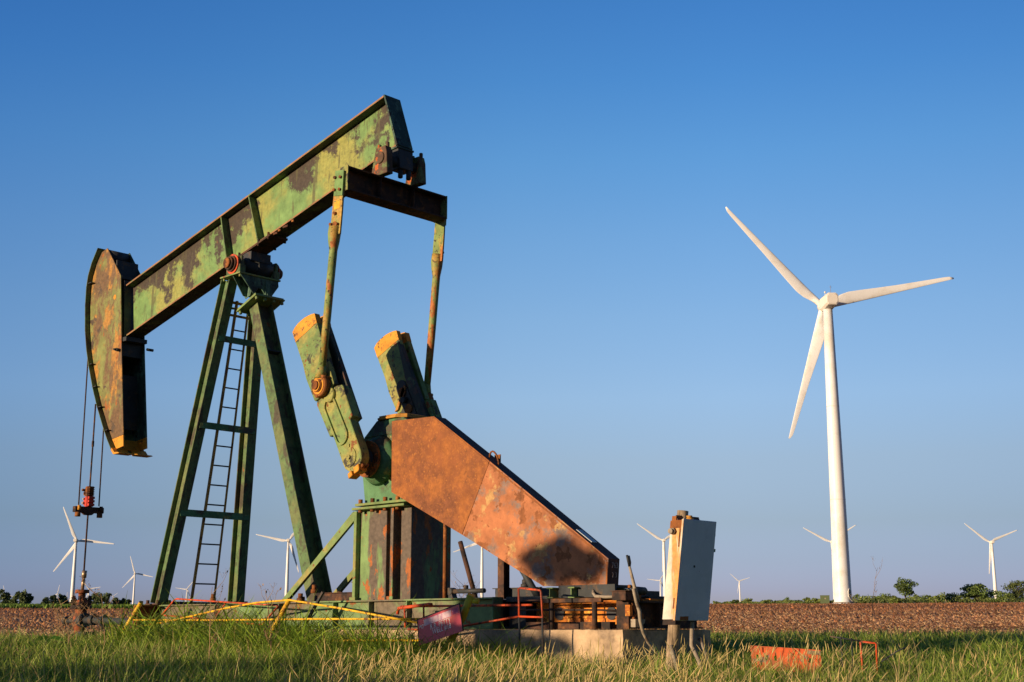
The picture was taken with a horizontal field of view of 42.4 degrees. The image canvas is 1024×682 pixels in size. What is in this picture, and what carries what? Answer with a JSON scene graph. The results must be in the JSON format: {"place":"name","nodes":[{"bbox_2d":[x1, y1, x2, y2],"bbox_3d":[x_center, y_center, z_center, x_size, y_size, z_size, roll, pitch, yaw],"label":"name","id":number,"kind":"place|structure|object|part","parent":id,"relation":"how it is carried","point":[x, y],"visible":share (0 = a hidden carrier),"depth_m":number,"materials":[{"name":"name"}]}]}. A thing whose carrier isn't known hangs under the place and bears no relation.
{"place":"outdoors","nodes":[
{"label":"outdoors","id":0,"kind":"place"},
{"bbox_2d":[0,603,144,608],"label":"grass strip","id":1,"kind":"object","parent":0,"point":[33,605],"depth_m":211.93,"materials":[{"name":"green plant"}]},
{"bbox_2d":[450,571,474,595],"bbox_3d":[-0.817,4.284,21.557,0.493,1.227,0.206,0,-12,0],"label":"dry weed","id":2,"kind":"object","parent":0,"point":[460,582],"visible":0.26,"depth_m":21.61,"materials":[{"name":"plant"}]},
{"bbox_2d":[0,588,1023,681],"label":"grass","id":3,"kind":"structure","parent":0,"point":[239,652],"depth_m":14.08,"materials":[{"name":"green plant"}]},
{"bbox_2d":[161,598,278,624],"bbox_3d":[-3.932,3.602,17.603,2.738,0.375,0.023,-12,-17,43],"label":"red rail frame","id":4,"kind":"object","parent":3,"relation":"on","point":[225,602],"visible":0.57,"depth_m":17.56,"materials":[{"name":"orange paint"}]},
{"bbox_2d":[304,591,323,626],"bbox_3d":[-2.466,3.334,16.419,0.383,0.430,0.030,-12,-17,43],"label":"steel angle","id":5,"kind":"object","parent":3,"relation":"on","point":[317,602],"visible":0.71,"depth_m":16.39,"materials":[{"name":"metal"}]},
{"bbox_2d":[396,603,532,630],"bbox_3d":[-0.562,3.023,14.468,2.118,0.318,0.062,-12,-17,43],"label":"red rail frame","id":6,"kind":"object","parent":3,"relation":"on","point":[405,607],"visible":0.81,"depth_m":14.38,"materials":[{"name":"orange paint"}]},
{"bbox_2d":[0,0,1023,603],"label":"sky","id":7,"kind":"structure","parent":0,"point":[606,328],"materials":[{"name":"blue"}]},
{"bbox_2d":[0,601,1023,641],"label":"ploughed field","id":8,"kind":"structure","parent":0,"point":[1000,627],"depth_m":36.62,"materials":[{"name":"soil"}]},
{"bbox_2d":[627,586,650,599],"bbox_3d":[1.299,2.598,13.601,0.102,0.135,0.431,-12,-17,43],"label":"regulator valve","id":9,"kind":"object","parent":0,"point":[642,590],"visible":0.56,"depth_m":13.61,"materials":[{"name":"metal"}]},
{"bbox_2d":[697,637,708,669],"bbox_3d":[1.849,3.061,12.669,0.131,0.430,0.061,4,-13,-19],"label":"conduit","id":10,"kind":"object","parent":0,"point":[700,641],"visible":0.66,"depth_m":12.67,"materials":[{"name":"grey metal"}]},
{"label":"ground","id":11,"kind":"structure","parent":0,"visible":0},
{"bbox_2d":[17,635,67,646],"bbox_3d":[-6.141,4.004,17.487,0.975,0.202,0.242,-1,-12,2],"label":"broad leaf plant","id":12,"kind":"object","parent":11,"relation":"on","point":[53,637],"visible":0.42,"depth_m":17.58,"materials":[{"name":"green plant"}]},
{"bbox_2d":[51,588,84,647],"bbox_3d":[-5.486,3.465,16.285,0.443,0.844,0.194,2,-12,-9],"label":"dry weed","id":13,"kind":"object","parent":11,"relation":"on","point":[57,609],"visible":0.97,"depth_m":16.27,"materials":[{"name":"plant"}]},
{"bbox_2d":[57,598,86,645],"bbox_3d":[-5.726,3.700,17.206,0.409,0.703,0.164,0,-12,2],"label":"dry weed","id":14,"kind":"object","parent":11,"relation":"on","point":[76,632],"visible":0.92,"depth_m":17.19,"materials":[{"name":"plant"}]},
{"bbox_2d":[61,570,132,635],"bbox_3d":[-6.486,4.380,21.432,0.360,1.385,3.596,10,-16,-38],"label":"wellhead","id":15,"kind":"object","parent":11,"relation":"on","point":[86,620],"visible":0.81,"depth_m":22.34,"materials":[{"name":"metal"}]},
{"bbox_2d":[79,576,118,643],"bbox_3d":[-5.586,3.660,17.769,0.587,0.985,0.136,-1,-12,6],"label":"dry weed","id":16,"kind":"object","parent":11,"relation":"on","point":[98,612],"visible":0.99,"depth_m":17.80,"materials":[{"name":"brown plant"}]},
{"bbox_2d":[208,570,227,666],"bbox_3d":[-3.082,2.938,13.943,0.168,1.088,0.212,-12,-17,43],"label":"dry weed","id":17,"kind":"object","parent":11,"relation":"on","point":[215,615],"visible":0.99,"depth_m":13.94,"materials":[{"name":"plant"}]},
{"bbox_2d":[260,583,280,656],"bbox_3d":[-2.634,3.067,14.233,0.284,0.946,0.097,2,-12,-7],"label":"dry weed","id":18,"kind":"object","parent":11,"relation":"on","point":[266,635],"visible":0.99,"depth_m":14.26,"materials":[{"name":"plant"}]},
{"bbox_2d":[123,593,479,652],"bbox_3d":[-3.055,3.619,16.501,7.474,0.814,0.148,-12,-17,43],"label":"yellow safety rail","id":19,"kind":"object","parent":11,"relation":"on","point":[470,599],"visible":0.56,"depth_m":15.60,"materials":[{"name":"metal"}]},
{"bbox_2d":[417,603,463,644],"bbox_3d":[-0.741,3.051,14.196,0.728,0.446,0.108,-12,-17,43],"label":"well sign","id":20,"kind":"object","parent":11,"relation":"on","point":[445,618],"visible":1,"depth_m":14.15,"materials":[{"name":"metal"}]},
{"bbox_2d":[277,629,711,670],"bbox_3d":[-1.649,4.152,16.904,9.190,0.898,1.530,-12,-17,43],"label":"concrete foundation","id":21,"kind":"object","parent":11,"relation":"on","point":[579,638],"visible":0.27,"depth_m":13.86,"materials":[{"name":"grey concrete"}]},
{"bbox_2d":[73,94,702,630],"bbox_3d":[-2.837,0.403,18.911,12.712,7.380,2.050,-12,-17,43],"label":"pump jack","id":22,"kind":"object","parent":21,"relation":"on","point":[423,468],"visible":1,"depth_m":18.33,"materials":[{"name":"paint"}]},
{"bbox_2d":[625,603,644,626],"bbox_3d":[1.256,2.779,13.382,0.080,0.240,0.240,-12,-17,43],"label":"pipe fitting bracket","id":23,"kind":"object","parent":22,"relation":"attached to","point":[628,612],"visible":0.9,"depth_m":13.33,"materials":[{"name":"orange metal"}]},
{"bbox_2d":[626,555,665,659],"bbox_3d":[1.378,2.734,13.418,0.040,1.087,0.650,-12,-17,43],"label":"cut cable","id":24,"kind":"object","parent":22,"relation":"attached to","point":[635,595],"visible":0.85,"depth_m":13.30,"materials":[{"name":"metal"}]},
{"bbox_2d":[517,587,543,656],"bbox_3d":[0.191,2.975,13.713,0.366,0.837,0.023,-12,-17,43],"label":"red rail frame","id":25,"kind":"object","parent":11,"relation":"on","point":[518,593],"visible":0.89,"depth_m":13.76,"materials":[{"name":"orange paint"}]},
{"bbox_2d":[665,510,688,676],"bbox_3d":[1.589,2.621,12.803,0.300,1.950,0.120,2,-12,-7],"label":"wooden post","id":26,"kind":"object","parent":11,"relation":"on","point":[673,634],"visible":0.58,"depth_m":12.70,"materials":[{"name":"grey wood"}]},
{"bbox_2d":[668,645,678,672],"bbox_3d":[1.567,3.156,12.587,0.153,0.509,0.056,1,-12,-5],"label":"conduit","id":27,"kind":"object","parent":26,"relation":"attached to","point":[672,653],"visible":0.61,"depth_m":12.60,"materials":[{"name":"grey metal"}]},
{"bbox_2d":[662,515,715,624],"bbox_3d":[1.715,2.217,12.780,0.252,1.040,0.617,-12,-17,43],"label":"control cabinet","id":28,"kind":"object","parent":26,"relation":"attached to","point":[691,551],"visible":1,"depth_m":12.67,"materials":[{"name":"metal"}]},
{"bbox_3d":[1.768,2.208,12.727,0.101,0.955,0.613,-12,-17,43],"label":"door","id":29,"kind":"part","parent":28,"relation":"part of","materials":[{"name":"paint"}]},
{"bbox_2d":[689,622,702,674],"bbox_3d":[1.775,2.981,12.639,0.160,0.577,0.054,3,-13,-12],"label":"conduit","id":30,"kind":"object","parent":28,"relation":"hanging from","point":[692,647],"visible":0.74,"depth_m":12.62,"materials":[{"name":"grey metal"}]},
{"bbox_2d":[750,645,820,673],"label":"fallen beam","id":31,"kind":"structure","parent":11,"relation":"on","point":[782,650],"depth_m":12.39,"materials":[{"name":"orange metal"}]},
{"bbox_2d":[830,636,905,672],"bbox_3d":[3.339,2.976,12.366,0.685,0.423,0.028,-4,-13,16],"label":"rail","id":32,"kind":"object","parent":11,"relation":"on","point":[840,638],"visible":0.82,"depth_m":12.41,"materials":[{"name":"metal"}]},
{"bbox_2d":[859,640,877,675],"bbox_3d":[3.340,3.006,12.337,0.160,0.405,0.027,-3,-13,15],"label":"red hoop","id":33,"kind":"object","parent":11,"relation":"on","point":[876,652],"visible":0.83,"depth_m":12.35,"materials":[{"name":"orange paint"}]},
{"bbox_2d":[868,556,882,625],"bbox_3d":[6.792,4.750,24.661,0.335,1.479,0.159,1,-12,-5],"label":"dry weed","id":34,"kind":"object","parent":11,"relation":"on","point":[873,593],"visible":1,"depth_m":24.65,"materials":[{"name":"brown plant"}]},
{"bbox_3d":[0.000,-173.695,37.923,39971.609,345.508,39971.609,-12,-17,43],"label":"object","id":35,"kind":"structure","parent":0,"visible":0},
{"bbox_2d":[0,589,10,603],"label":"tree","id":36,"kind":"object","parent":35,"relation":"on","point":[4,596],"visible":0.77,"depth_m":321.05,"materials":[{"name":"green plant"}]},
{"bbox_2d":[9,591,20,603],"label":"tree","id":37,"kind":"object","parent":35,"relation":"on","point":[14,599],"visible":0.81,"depth_m":355.01,"materials":[{"name":"green plant"}]},
{"bbox_2d":[18,589,26,603],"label":"tree","id":38,"kind":"object","parent":35,"relation":"on","point":[20,597],"visible":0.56,"depth_m":339.86,"materials":[{"name":"green plant"}]},
{"bbox_2d":[23,593,33,603],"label":"tree","id":39,"kind":"object","parent":35,"relation":"on","point":[28,598],"visible":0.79,"depth_m":324.85,"materials":[{"name":"green plant"}]},
{"bbox_2d":[40,597,49,603],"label":"tree","id":40,"kind":"object","parent":35,"relation":"on","point":[44,600],"visible":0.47,"depth_m":375.11,"materials":[{"name":"green plant"}]},
{"bbox_2d":[45,595,57,603],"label":"tree","id":41,"kind":"object","parent":35,"relation":"on","point":[53,598],"visible":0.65,"depth_m":359.83,"materials":[{"name":"green plant"}]},
{"bbox_2d":[57,594,66,603],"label":"tree","id":42,"kind":"object","parent":35,"relation":"on","point":[60,597],"visible":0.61,"depth_m":344.91,"materials":[{"name":"green plant"}]},
{"bbox_2d":[62,597,70,603],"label":"tree","id":43,"kind":"object","parent":35,"relation":"on","point":[66,600],"visible":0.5,"depth_m":329.30,"materials":[{"name":"green plant"}]},
{"bbox_2d":[53,507,113,600],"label":"wind turbine","id":44,"kind":"object","parent":35,"relation":"on","point":[74,547],"visible":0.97,"depth_m":1367.35,"materials":[{"name":"white metal"}]},
{"bbox_2d":[87,592,99,603],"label":"tree","id":45,"kind":"object","parent":35,"relation":"on","point":[94,598],"visible":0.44,"depth_m":349.21,"materials":[{"name":"green plant"}]},
{"bbox_2d":[96,593,106,603],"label":"tree","id":46,"kind":"object","parent":35,"relation":"on","point":[100,600],"visible":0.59,"depth_m":334.12,"materials":[{"name":"green plant"}]},
{"bbox_2d":[103,592,111,604],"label":"tree","id":47,"kind":"object","parent":35,"relation":"on","point":[107,596],"visible":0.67,"depth_m":384.25,"materials":[{"name":"green plant"}]},
{"bbox_2d":[112,597,118,604],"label":"tree","id":48,"kind":"object","parent":35,"relation":"on","point":[115,600],"visible":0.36,"depth_m":368.21,"materials":[{"name":"green plant"}]},
{"bbox_2d":[116,598,124,603],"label":"tree","id":49,"kind":"object","parent":35,"relation":"on","point":[121,601],"visible":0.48,"depth_m":352.88,"materials":[{"name":"green plant"}]},
{"bbox_2d":[122,556,151,603],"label":"wind turbine","id":50,"kind":"object","parent":35,"relation":"on","point":[135,573],"visible":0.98,"depth_m":2761.41,"materials":[{"name":"white metal"}]},
{"bbox_2d":[178,582,192,601],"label":"wind turbine","id":51,"kind":"object","parent":35,"relation":"on","point":[186,591],"visible":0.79,"depth_m":4378.74,"materials":[{"name":"white metal"}]},
{"bbox_2d":[256,532,298,594],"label":"wind turbine","id":52,"kind":"object","parent":35,"relation":"on","point":[287,565],"visible":0.76,"depth_m":1522.15,"materials":[{"name":"white metal"}]},
{"bbox_2d":[454,543,483,596],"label":"wind turbine","id":53,"kind":"object","parent":35,"relation":"on","point":[481,580],"visible":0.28,"depth_m":1637.69,"materials":[{"name":"white metal"}]},
{"bbox_2d":[638,524,669,595],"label":"wind turbine","id":54,"kind":"object","parent":35,"relation":"on","point":[663,558],"visible":0.8,"depth_m":1632.59,"materials":[{"name":"white metal"}]},
{"bbox_2d":[649,570,666,595],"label":"wind turbine","id":55,"kind":"object","parent":35,"relation":"on","point":[660,583],"visible":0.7,"depth_m":3922.80,"materials":[{"name":"white metal"}]},
{"bbox_2d":[730,600,738,603],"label":"bush","id":56,"kind":"object","parent":35,"relation":"on","point":[734,601],"visible":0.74,"depth_m":367.36,"materials":[{"name":"green plant"}]},
{"bbox_2d":[732,575,749,600],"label":"wind turbine","id":57,"kind":"object","parent":35,"relation":"on","point":[739,587],"visible":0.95,"depth_m":4287.34,"materials":[{"name":"white metal"}]},
{"bbox_2d":[740,598,752,603],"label":"bush","id":58,"kind":"object","parent":35,"relation":"on","point":[747,599],"visible":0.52,"depth_m":402.19,"materials":[{"name":"green plant"}]},
{"bbox_2d":[809,598,819,603],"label":"bush","id":59,"kind":"object","parent":35,"relation":"on","point":[815,600],"visible":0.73,"depth_m":368.43,"materials":[{"name":"green plant"}]},
{"bbox_2d":[820,595,829,603],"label":"transformer cabinet","id":60,"kind":"object","parent":35,"relation":"on","point":[824,598],"visible":0.73,"depth_m":333.87,"materials":[{"name":"green metal"}]},
{"bbox_2d":[803,525,855,598],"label":"wind turbine","id":61,"kind":"object","parent":35,"relation":"on","point":[822,538],"visible":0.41,"depth_m":1626.83,"materials":[{"name":"white metal"}]},
{"bbox_2d":[725,207,953,603],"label":"wind turbine","id":62,"kind":"object","parent":35,"relation":"on","point":[827,303],"visible":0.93,"depth_m":357.27,"materials":[{"name":"metal"}]},
{"bbox_2d":[857,595,870,602],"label":"bush","id":63,"kind":"object","parent":35,"relation":"on","point":[863,597],"visible":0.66,"depth_m":378.42,"materials":[{"name":"green plant"}]},
{"bbox_2d":[713,593,1023,603],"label":"scrub","id":64,"kind":"object","parent":35,"relation":"on","point":[964,600],"visible":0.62,"depth_m":373.43,"materials":[{"name":"green plant"}]},
{"bbox_2d":[874,593,890,602],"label":"bush","id":65,"kind":"object","parent":35,"relation":"on","point":[877,597],"visible":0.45,"depth_m":390.87,"materials":[{"name":"green plant"}]},
{"bbox_2d":[887,596,901,602],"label":"bush","id":66,"kind":"object","parent":35,"relation":"on","point":[893,598],"visible":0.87,"depth_m":367.04,"materials":[{"name":"green plant"}]},
{"bbox_2d":[893,577,918,597],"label":"tree","id":67,"kind":"object","parent":35,"relation":"on","point":[905,590],"visible":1,"depth_m":395.62,"materials":[{"name":"green plant"}]},
{"bbox_2d":[916,595,931,602],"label":"bush","id":68,"kind":"object","parent":35,"relation":"on","point":[923,597],"visible":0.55,"depth_m":378.57,"materials":[{"name":"green plant"}]},
{"bbox_2d":[928,595,945,602],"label":"bush","id":69,"kind":"object","parent":35,"relation":"on","point":[937,598],"visible":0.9,"depth_m":355.92,"materials":[{"name":"green plant"}]},
{"bbox_2d":[937,592,945,602],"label":"bush","id":70,"kind":"object","parent":35,"relation":"on","point":[941,594],"visible":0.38,"depth_m":390.51,"materials":[{"name":"green plant"}]},
{"bbox_2d":[944,592,961,602],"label":"bush","id":71,"kind":"object","parent":35,"relation":"on","point":[949,595],"visible":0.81,"depth_m":367.62,"materials":[{"name":"green plant"}]},
{"bbox_2d":[959,583,989,602],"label":"tree","id":72,"kind":"object","parent":35,"relation":"on","point":[972,591],"visible":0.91,"depth_m":369.56,"materials":[{"name":"green plant"}]},
{"bbox_2d":[964,523,1016,598],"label":"wind turbine","id":73,"kind":"object","parent":35,"relation":"on","point":[991,552],"visible":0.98,"depth_m":1610.20,"materials":[{"name":"white metal"}]},
{"bbox_2d":[986,589,1000,602],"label":"bush","id":74,"kind":"object","parent":35,"relation":"on","point":[990,593],"visible":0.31,"depth_m":378.31,"materials":[{"name":"green plant"}]},
{"bbox_2d":[985,591,1014,602],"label":"bush","id":75,"kind":"object","parent":35,"relation":"on","point":[1005,595],"visible":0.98,"depth_m":355.42,"materials":[{"name":"green plant"}]},
{"bbox_2d":[1001,580,1023,601],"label":"tree","id":76,"kind":"object","parent":35,"relation":"on","point":[1018,591],"visible":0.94,"depth_m":376.54,"materials":[{"name":"green plant"}]}
]}

